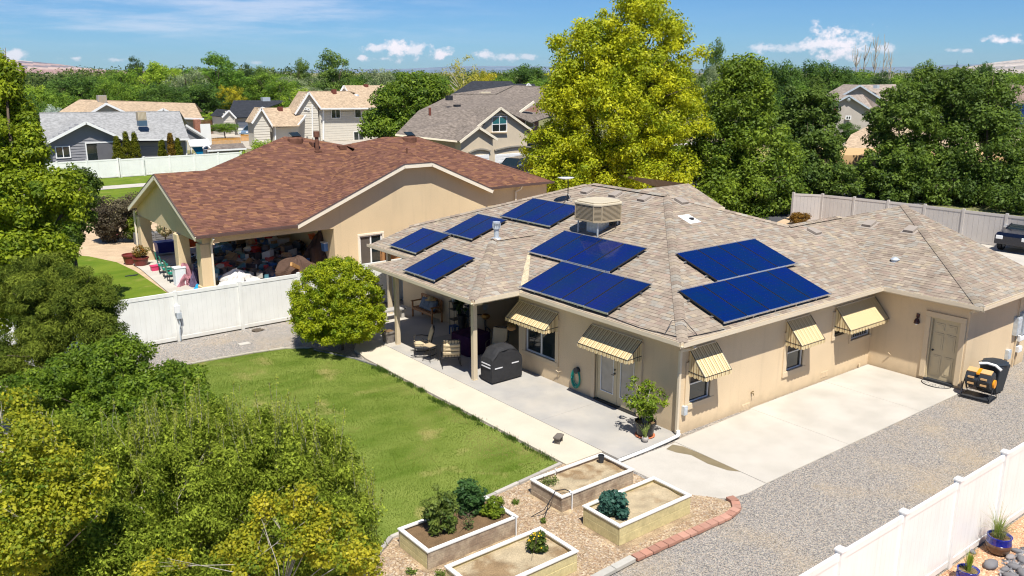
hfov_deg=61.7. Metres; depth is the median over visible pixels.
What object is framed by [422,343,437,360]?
side table
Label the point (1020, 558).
garden rock
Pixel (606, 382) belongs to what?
french door
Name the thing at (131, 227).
green shrub
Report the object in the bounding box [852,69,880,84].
tree
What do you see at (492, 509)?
basil plant
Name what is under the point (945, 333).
side door
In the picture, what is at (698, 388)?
window
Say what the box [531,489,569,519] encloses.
drip hose
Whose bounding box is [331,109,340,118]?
window
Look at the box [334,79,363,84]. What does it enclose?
tree
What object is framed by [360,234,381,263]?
window
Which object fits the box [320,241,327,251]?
storage bin
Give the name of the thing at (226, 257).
household clutter
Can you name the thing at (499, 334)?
patio chair
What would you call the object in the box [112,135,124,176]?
conifer shrub
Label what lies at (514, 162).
parked pickup
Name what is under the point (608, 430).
patio slab
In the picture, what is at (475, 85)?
black roofed house
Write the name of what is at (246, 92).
tree
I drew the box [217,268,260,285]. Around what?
white cloth heap
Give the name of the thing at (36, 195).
maple tree
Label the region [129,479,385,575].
redbud tree
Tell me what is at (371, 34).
sky
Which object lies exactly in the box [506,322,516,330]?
hanging basket
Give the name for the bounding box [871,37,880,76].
bare tree
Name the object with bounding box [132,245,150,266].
red planter
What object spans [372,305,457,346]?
patio slab
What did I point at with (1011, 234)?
parked car
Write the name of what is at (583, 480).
raised bed
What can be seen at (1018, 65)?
hills
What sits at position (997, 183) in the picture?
ash tree
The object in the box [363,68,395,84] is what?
tree
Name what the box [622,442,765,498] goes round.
drive slab
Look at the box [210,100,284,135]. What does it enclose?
black roofed garage
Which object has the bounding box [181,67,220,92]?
tree
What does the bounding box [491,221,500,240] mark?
flue pipe
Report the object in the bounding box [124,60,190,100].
tree
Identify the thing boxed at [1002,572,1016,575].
garden rock
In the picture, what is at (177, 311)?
outlet box
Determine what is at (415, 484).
lawn
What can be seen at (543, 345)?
window
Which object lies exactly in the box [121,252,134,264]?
red planter
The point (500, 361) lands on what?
covered grill
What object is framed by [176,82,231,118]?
tree
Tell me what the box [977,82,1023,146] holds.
brown gabled house
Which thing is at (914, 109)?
ash tree
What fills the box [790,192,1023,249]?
vinyl fence
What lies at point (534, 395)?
patio slab
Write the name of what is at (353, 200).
brown roofed house
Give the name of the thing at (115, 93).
tree
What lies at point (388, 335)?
stone planter
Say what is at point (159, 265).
garden chair
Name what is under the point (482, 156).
garage door
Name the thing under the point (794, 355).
window
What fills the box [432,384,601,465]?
walk
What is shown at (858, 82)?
tree
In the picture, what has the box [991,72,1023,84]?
tree
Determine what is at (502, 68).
hills
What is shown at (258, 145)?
tree
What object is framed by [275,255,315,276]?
tarp heap
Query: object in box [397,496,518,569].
raised bed
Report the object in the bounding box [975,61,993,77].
tree
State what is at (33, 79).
distant wood
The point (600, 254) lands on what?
solar array
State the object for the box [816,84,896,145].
grey gabled house
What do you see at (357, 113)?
window
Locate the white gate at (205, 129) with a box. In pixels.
[200,124,211,144]
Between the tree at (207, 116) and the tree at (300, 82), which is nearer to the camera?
the tree at (207, 116)
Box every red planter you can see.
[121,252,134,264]
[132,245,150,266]
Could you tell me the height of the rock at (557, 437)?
0.190 m
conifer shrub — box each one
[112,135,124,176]
[122,131,132,158]
[130,131,141,157]
[157,139,167,156]
[166,133,175,155]
[174,137,183,155]
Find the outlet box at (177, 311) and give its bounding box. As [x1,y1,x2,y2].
[174,305,181,340]
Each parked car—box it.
[239,125,247,134]
[994,223,1023,249]
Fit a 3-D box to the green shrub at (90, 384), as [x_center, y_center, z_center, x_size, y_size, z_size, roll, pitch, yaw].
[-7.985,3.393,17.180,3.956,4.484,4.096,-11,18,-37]
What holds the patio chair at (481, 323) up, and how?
on the patio slab at (453, 368)
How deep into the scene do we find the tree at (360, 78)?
221.67 m
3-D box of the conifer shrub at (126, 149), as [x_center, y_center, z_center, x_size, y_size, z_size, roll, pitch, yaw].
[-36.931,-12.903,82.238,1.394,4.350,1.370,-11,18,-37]
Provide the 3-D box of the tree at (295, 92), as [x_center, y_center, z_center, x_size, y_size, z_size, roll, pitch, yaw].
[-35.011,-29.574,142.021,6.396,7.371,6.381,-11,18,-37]
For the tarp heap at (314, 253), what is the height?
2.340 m
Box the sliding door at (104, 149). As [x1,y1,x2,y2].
[85,141,113,160]
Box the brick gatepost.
[193,119,200,132]
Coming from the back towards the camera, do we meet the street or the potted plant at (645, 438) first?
the street
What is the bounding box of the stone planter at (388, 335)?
[381,329,394,343]
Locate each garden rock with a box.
[983,559,997,569]
[1000,566,1009,571]
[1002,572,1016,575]
[1005,554,1014,559]
[1006,562,1021,569]
[1011,548,1021,552]
[1016,555,1023,562]
[1017,567,1023,575]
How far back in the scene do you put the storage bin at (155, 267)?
42.91 m
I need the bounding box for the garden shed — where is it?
[202,143,246,153]
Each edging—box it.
[145,347,311,372]
[313,349,375,365]
[357,462,561,575]
[590,555,635,575]
[631,495,740,560]
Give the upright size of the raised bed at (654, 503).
0.462 m
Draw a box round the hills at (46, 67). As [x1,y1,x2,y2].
[9,59,126,73]
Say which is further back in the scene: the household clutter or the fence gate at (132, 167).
the fence gate at (132, 167)
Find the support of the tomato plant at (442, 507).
on the dark soil
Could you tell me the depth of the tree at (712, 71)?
116.16 m
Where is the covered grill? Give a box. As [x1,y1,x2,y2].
[480,342,521,383]
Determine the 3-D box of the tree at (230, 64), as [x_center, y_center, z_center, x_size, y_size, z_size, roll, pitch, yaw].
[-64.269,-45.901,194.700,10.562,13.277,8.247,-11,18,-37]
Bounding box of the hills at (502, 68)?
[270,64,979,72]
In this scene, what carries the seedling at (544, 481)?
on the raised bed at (583, 480)
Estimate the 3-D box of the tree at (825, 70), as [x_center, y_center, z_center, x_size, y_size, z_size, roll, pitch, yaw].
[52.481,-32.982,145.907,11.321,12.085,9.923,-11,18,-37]
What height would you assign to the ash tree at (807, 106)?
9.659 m
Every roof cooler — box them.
[96,95,106,102]
[135,112,147,125]
[261,97,269,100]
[574,197,621,236]
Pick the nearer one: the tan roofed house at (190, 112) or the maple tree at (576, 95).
the maple tree at (576, 95)
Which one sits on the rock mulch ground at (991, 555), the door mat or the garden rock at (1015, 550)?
the garden rock at (1015, 550)
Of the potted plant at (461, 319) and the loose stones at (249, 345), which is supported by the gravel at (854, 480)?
the loose stones at (249, 345)
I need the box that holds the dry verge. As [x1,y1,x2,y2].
[87,148,769,223]
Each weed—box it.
[405,567,417,574]
[434,569,445,575]
[511,498,519,504]
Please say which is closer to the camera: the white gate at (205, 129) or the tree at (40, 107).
the tree at (40, 107)
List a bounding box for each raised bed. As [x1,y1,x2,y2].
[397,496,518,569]
[444,526,578,575]
[529,453,634,511]
[582,476,691,545]
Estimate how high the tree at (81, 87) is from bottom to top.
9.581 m
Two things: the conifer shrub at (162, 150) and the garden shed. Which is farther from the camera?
the garden shed
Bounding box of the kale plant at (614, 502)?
[597,486,630,519]
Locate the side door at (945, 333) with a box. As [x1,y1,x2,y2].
[927,318,959,382]
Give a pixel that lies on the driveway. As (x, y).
(1015, 255)
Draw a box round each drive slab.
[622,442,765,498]
[674,409,848,483]
[750,381,919,444]
[825,364,962,411]
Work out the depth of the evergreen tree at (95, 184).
34.67 m
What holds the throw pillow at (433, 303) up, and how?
on the wooden bench at (424, 311)
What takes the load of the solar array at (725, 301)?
on the stucco house at (938, 302)
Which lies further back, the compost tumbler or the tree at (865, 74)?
the tree at (865, 74)
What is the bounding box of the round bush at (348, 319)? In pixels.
[286,254,388,349]
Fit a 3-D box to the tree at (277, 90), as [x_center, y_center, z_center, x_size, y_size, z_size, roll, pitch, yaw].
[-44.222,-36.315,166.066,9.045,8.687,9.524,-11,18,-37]
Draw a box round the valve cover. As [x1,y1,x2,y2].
[237,342,250,345]
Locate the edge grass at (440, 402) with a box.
[371,363,554,461]
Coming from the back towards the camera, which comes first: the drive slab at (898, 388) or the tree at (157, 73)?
the tree at (157, 73)
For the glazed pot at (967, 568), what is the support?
on the rock mulch ground at (991, 555)
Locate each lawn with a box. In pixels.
[13,349,557,575]
[69,256,166,299]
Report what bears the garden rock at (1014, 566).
on the rock mulch ground at (991, 555)
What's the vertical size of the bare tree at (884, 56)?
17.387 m
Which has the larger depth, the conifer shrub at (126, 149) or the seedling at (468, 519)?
the conifer shrub at (126, 149)
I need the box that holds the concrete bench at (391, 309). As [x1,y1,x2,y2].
[383,306,405,320]
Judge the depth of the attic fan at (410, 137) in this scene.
50.31 m
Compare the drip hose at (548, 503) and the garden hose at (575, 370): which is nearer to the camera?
the drip hose at (548, 503)
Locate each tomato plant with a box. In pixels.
[419,483,459,535]
[452,476,490,516]
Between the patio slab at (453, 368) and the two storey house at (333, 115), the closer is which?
the patio slab at (453, 368)
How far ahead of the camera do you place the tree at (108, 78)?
159.43 m
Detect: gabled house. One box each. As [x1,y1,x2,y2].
[395,85,552,163]
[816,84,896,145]
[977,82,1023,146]
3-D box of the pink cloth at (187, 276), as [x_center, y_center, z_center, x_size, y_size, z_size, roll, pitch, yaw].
[-15.315,-0.689,40.172,1.100,1.030,0.841,-11,18,-37]
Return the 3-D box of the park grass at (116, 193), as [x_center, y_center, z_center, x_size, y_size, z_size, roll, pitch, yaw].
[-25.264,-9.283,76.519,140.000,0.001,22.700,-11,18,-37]
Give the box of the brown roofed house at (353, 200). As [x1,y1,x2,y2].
[127,136,554,287]
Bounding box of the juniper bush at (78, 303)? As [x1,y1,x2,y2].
[0,249,130,386]
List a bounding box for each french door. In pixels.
[597,354,617,404]
[616,361,637,412]
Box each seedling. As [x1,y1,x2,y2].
[458,508,477,529]
[540,474,559,486]
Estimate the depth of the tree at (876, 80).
154.94 m
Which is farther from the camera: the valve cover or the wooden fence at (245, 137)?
the wooden fence at (245, 137)
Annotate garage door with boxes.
[237,122,247,133]
[475,154,488,159]
[495,153,524,163]
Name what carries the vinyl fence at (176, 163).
on the ground at (974, 207)
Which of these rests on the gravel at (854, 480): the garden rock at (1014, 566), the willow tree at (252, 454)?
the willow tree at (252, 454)
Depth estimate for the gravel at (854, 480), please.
20.88 m
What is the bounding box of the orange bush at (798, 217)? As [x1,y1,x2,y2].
[789,212,811,222]
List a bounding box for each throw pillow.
[419,296,426,307]
[423,301,429,309]
[427,301,437,311]
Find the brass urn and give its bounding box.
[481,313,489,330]
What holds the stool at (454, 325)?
on the patio slab at (453, 368)
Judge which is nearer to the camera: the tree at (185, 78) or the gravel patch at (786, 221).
the gravel patch at (786, 221)
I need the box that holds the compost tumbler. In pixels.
[959,366,996,403]
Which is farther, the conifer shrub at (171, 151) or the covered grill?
the conifer shrub at (171, 151)
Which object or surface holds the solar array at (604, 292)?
on the stucco house at (938, 302)
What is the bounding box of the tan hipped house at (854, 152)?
[819,126,1003,182]
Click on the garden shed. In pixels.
(225, 148)
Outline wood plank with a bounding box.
[290,262,299,269]
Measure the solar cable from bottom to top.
0.380 m
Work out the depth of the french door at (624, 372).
25.00 m
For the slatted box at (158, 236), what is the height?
0.660 m
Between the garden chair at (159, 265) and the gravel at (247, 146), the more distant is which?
the gravel at (247, 146)
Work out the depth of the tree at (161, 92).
145.39 m
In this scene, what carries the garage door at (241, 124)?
in the black roofed garage
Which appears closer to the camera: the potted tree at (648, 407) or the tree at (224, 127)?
the potted tree at (648, 407)
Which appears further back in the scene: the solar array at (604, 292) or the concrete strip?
the concrete strip
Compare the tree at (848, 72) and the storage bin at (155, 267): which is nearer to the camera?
the storage bin at (155, 267)
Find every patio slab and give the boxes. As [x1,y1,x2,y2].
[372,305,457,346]
[390,325,523,383]
[466,369,598,420]
[540,402,679,459]
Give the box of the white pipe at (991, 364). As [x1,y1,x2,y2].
[979,362,1001,371]
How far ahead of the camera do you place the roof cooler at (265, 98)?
153.97 m
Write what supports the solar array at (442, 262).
on the stucco house at (938, 302)
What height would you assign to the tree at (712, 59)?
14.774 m
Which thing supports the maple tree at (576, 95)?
on the ground at (974, 207)
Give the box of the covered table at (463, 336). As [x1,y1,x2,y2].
[451,327,489,356]
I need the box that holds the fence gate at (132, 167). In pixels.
[119,157,145,176]
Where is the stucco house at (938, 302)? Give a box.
[367,175,1023,433]
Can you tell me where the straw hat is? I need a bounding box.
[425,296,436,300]
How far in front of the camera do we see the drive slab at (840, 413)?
25.24 m
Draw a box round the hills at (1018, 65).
[966,59,1023,73]
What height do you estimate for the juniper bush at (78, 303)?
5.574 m
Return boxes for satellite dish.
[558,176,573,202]
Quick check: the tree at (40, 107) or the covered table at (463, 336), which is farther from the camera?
the tree at (40, 107)
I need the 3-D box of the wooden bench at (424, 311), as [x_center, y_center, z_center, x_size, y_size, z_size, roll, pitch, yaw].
[-3.427,0.816,34.348,0.560,0.920,1.520,-11,18,-37]
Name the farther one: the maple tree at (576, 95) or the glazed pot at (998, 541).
the maple tree at (576, 95)
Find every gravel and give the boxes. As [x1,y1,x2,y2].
[0,300,1023,575]
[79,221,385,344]
[211,134,370,148]
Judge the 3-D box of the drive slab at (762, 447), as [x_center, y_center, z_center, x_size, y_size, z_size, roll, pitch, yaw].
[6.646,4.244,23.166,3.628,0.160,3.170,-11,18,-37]
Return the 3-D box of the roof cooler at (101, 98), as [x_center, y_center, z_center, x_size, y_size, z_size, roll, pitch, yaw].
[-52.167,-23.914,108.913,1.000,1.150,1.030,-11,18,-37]
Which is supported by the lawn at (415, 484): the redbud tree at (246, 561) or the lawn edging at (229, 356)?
the lawn edging at (229, 356)
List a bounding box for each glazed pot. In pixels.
[955,550,979,575]
[979,502,1022,556]
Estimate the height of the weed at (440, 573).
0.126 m
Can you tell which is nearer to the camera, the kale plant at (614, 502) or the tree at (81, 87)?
the kale plant at (614, 502)
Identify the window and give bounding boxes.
[55,146,70,158]
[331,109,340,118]
[353,131,363,139]
[354,109,361,117]
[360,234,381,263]
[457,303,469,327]
[491,116,506,131]
[525,121,533,127]
[527,328,554,360]
[689,377,708,401]
[786,346,801,369]
[851,329,867,338]
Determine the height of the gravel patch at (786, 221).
0.001 m
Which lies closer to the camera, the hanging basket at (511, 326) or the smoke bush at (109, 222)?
the hanging basket at (511, 326)
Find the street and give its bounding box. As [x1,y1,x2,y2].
[527,151,922,221]
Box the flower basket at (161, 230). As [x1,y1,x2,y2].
[155,224,173,236]
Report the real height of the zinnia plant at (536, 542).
0.414 m
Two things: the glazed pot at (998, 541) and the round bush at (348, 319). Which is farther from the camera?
the round bush at (348, 319)
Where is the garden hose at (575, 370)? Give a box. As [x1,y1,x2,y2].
[571,367,580,387]
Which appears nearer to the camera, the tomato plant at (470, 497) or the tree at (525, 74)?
the tomato plant at (470, 497)
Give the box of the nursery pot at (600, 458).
[598,454,604,462]
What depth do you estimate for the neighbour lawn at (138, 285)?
41.49 m
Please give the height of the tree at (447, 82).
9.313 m
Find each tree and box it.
[0,48,93,404]
[0,376,388,575]
[0,384,117,575]
[22,84,59,114]
[24,92,47,122]
[35,89,79,111]
[43,73,109,99]
[43,104,61,111]
[54,162,103,266]
[82,73,126,96]
[88,79,131,100]
[106,69,145,86]
[122,84,172,100]
[124,56,149,86]
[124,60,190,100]
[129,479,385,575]
[137,81,191,102]
[160,69,209,101]
[165,66,195,99]
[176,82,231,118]
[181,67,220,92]
[182,51,253,109]
[201,112,212,123]
[209,57,246,94]
[210,123,240,137]
[215,84,247,109]
[229,81,256,99]
[239,138,271,155]
[241,63,257,98]
[244,71,295,99]
[251,66,269,81]
[262,78,304,107]
[276,76,307,107]
[280,87,307,107]
[289,87,330,99]
[291,57,313,87]
[301,76,331,88]
[306,48,355,90]
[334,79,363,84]
[350,73,378,83]
[357,71,449,138]
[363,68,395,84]
[377,70,401,82]
[428,74,458,98]
[440,55,478,94]
[469,69,497,80]
[489,76,515,83]
[503,63,549,84]
[517,0,718,192]
[523,79,550,86]
[622,375,669,438]
[683,52,812,218]
[697,37,725,119]
[699,62,735,143]
[736,91,780,127]
[763,58,803,133]
[765,74,859,196]
[774,75,806,95]
[774,86,809,120]
[797,59,846,92]
[823,66,868,90]
[833,122,860,142]
[837,75,879,104]
[844,66,968,204]
[852,48,860,71]
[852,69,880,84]
[861,42,871,73]
[869,70,894,120]
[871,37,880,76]
[879,34,888,77]
[884,75,919,120]
[886,51,894,78]
[911,59,935,81]
[922,64,1023,213]
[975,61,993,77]
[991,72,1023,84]
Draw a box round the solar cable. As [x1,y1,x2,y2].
[528,292,723,336]
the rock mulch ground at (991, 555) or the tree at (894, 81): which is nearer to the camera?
the rock mulch ground at (991, 555)
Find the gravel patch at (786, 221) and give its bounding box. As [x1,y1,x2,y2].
[777,216,793,224]
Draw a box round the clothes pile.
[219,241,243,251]
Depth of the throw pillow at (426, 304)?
34.18 m
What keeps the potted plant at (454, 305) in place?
on the plant stand
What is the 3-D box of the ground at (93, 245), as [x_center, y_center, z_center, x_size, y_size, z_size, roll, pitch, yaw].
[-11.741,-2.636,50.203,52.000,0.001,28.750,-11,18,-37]
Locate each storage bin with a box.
[149,264,158,270]
[153,239,174,253]
[171,266,185,285]
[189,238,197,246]
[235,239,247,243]
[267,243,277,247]
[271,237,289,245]
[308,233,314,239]
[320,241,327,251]
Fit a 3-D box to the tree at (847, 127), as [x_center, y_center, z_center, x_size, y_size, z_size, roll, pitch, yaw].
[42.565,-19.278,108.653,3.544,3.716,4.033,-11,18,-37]
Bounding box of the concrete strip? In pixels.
[133,252,197,292]
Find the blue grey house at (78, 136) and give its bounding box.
[38,111,206,162]
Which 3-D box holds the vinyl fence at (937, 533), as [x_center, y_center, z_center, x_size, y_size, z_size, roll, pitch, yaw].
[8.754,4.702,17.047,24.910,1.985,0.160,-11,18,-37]
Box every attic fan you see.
[287,132,302,143]
[402,132,416,142]
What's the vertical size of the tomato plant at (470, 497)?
0.857 m
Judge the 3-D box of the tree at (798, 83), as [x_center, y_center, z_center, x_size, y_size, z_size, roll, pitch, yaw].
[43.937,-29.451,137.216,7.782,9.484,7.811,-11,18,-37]
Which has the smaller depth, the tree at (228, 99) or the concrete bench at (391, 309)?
the concrete bench at (391, 309)
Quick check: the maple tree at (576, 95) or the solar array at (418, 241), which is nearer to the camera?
the solar array at (418, 241)
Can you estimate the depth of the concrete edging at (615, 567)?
17.17 m
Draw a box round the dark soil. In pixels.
[405,501,509,548]
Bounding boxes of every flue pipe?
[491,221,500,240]
[890,257,899,262]
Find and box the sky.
[0,0,1023,70]
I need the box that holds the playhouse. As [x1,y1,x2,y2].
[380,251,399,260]
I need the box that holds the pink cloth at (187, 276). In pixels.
[177,263,191,286]
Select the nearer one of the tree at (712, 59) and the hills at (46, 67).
the tree at (712, 59)
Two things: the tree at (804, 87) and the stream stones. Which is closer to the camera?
the stream stones
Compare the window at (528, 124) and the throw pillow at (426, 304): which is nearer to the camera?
the throw pillow at (426, 304)
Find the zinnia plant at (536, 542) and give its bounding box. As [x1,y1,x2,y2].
[525,529,548,553]
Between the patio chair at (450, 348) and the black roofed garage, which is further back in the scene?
the black roofed garage
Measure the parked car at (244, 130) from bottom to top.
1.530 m
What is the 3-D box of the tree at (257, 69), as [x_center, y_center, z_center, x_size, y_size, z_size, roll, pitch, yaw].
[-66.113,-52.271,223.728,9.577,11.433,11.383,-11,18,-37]
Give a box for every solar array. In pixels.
[389,227,450,253]
[402,248,474,281]
[443,213,506,239]
[500,198,574,226]
[519,260,651,314]
[527,230,647,272]
[675,238,797,280]
[678,266,831,323]
[1008,103,1023,123]
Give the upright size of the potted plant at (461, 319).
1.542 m
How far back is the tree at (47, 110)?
102.97 m
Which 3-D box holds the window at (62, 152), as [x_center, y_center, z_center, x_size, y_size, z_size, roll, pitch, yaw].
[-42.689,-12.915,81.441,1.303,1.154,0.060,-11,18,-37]
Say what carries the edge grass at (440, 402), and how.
on the lawn at (415, 484)
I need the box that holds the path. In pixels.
[98,142,695,189]
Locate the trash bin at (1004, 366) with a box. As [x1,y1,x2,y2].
[976,357,1010,393]
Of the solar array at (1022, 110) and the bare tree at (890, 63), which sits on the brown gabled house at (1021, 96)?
the solar array at (1022, 110)
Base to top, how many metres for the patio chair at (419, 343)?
1.025 m
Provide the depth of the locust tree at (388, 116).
107.74 m
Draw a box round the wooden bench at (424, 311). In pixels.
[411,293,442,323]
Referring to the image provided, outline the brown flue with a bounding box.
[313,131,321,151]
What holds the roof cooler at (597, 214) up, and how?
on the stucco house at (938, 302)
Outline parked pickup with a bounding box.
[500,156,534,171]
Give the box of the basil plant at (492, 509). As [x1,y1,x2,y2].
[479,495,509,519]
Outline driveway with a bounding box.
[980,243,1023,265]
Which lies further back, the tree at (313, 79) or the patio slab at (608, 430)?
the tree at (313, 79)
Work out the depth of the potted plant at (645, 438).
22.97 m
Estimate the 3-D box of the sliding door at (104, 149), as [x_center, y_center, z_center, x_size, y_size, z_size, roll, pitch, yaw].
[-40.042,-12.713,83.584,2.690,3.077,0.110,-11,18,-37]
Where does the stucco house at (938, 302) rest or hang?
on the gravel at (854, 480)
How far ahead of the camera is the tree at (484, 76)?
164.73 m
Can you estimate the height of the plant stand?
1.170 m
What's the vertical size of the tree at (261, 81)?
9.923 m
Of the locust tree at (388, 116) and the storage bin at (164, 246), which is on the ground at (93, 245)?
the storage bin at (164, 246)
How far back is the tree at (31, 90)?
116.57 m
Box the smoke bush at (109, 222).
[90,190,137,242]
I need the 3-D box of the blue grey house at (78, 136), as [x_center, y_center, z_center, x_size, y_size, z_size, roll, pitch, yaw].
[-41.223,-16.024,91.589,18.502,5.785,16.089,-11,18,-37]
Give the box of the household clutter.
[191,235,309,280]
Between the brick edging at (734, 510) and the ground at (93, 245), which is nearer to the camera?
the brick edging at (734, 510)
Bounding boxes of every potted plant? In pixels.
[451,299,457,308]
[455,299,467,329]
[637,423,650,442]
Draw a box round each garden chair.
[155,253,168,272]
[158,256,172,278]
[162,260,172,280]
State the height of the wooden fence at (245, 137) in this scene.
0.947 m
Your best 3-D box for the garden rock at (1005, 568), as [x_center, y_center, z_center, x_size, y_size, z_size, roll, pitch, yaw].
[9.899,5.645,17.195,0.195,0.096,0.143,-11,18,-37]
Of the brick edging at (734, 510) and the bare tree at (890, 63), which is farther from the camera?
the bare tree at (890, 63)
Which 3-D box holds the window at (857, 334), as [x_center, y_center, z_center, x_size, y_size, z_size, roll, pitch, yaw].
[11.615,1.174,28.654,1.150,0.950,0.050,-11,18,-37]
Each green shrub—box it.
[0,331,228,445]
[121,212,152,239]
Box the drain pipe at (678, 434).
[617,430,680,461]
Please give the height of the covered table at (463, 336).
0.700 m
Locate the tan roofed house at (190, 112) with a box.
[60,99,203,149]
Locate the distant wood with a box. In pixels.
[19,63,1023,103]
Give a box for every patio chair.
[411,325,436,356]
[440,339,461,366]
[468,314,490,331]
[485,326,508,349]
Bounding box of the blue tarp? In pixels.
[192,147,207,153]
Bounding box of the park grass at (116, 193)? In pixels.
[96,141,714,202]
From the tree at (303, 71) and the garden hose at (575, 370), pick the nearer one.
the garden hose at (575, 370)
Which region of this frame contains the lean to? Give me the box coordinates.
[188,139,210,154]
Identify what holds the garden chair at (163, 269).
on the concrete strip
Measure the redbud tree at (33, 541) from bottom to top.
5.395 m
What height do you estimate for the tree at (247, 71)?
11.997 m
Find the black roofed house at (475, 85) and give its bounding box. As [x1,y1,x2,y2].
[453,81,534,116]
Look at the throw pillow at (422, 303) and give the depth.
34.44 m
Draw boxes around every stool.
[449,324,458,333]
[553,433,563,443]
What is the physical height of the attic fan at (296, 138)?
0.600 m
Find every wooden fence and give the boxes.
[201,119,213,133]
[212,137,240,143]
[241,134,248,140]
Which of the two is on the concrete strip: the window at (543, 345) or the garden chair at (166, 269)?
the garden chair at (166, 269)
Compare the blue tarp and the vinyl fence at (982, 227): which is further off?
the blue tarp
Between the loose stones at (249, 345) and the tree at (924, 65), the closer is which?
the loose stones at (249, 345)
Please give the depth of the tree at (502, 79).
192.98 m
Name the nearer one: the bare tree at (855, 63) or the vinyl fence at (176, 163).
the vinyl fence at (176, 163)
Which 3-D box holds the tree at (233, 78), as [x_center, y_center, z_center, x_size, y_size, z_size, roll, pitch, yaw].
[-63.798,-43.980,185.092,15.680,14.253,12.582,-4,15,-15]
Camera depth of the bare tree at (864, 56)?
178.38 m
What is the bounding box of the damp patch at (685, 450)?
[667,444,739,471]
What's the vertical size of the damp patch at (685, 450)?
0.001 m
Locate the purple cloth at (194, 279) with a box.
[189,266,198,287]
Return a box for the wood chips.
[364,464,731,575]
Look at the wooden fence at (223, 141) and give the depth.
112.23 m
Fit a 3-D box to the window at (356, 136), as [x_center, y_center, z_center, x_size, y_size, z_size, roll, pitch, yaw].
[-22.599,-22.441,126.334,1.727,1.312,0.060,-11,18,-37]
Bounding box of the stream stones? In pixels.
[998,547,1023,575]
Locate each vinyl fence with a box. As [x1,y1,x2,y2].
[0,258,402,362]
[47,158,119,177]
[143,152,241,175]
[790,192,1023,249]
[799,442,1023,575]
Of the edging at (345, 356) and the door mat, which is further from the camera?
the edging at (345, 356)
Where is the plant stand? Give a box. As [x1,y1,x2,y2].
[449,300,462,330]
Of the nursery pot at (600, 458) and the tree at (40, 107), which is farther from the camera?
the tree at (40, 107)
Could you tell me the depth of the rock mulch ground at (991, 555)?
17.74 m
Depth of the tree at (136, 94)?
148.19 m
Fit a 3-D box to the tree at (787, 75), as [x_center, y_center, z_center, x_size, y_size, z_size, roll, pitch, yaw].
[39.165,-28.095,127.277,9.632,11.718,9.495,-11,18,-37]
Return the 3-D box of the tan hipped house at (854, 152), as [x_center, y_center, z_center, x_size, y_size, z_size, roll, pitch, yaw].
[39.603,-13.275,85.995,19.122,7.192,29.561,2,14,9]
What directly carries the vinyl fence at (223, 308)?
on the gravel at (854, 480)
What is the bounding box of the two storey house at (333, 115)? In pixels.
[245,84,402,145]
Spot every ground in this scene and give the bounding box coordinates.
[40,73,1023,365]
[939,516,1023,575]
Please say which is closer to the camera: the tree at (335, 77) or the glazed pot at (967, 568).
the glazed pot at (967, 568)
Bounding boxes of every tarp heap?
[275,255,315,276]
[303,230,326,263]
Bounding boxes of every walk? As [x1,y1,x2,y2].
[354,339,464,394]
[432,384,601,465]
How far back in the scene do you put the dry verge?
103.92 m
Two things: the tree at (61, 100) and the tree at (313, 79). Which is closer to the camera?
the tree at (61, 100)
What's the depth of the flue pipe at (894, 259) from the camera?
29.31 m
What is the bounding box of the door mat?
[921,379,950,388]
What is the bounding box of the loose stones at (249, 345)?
[140,315,363,368]

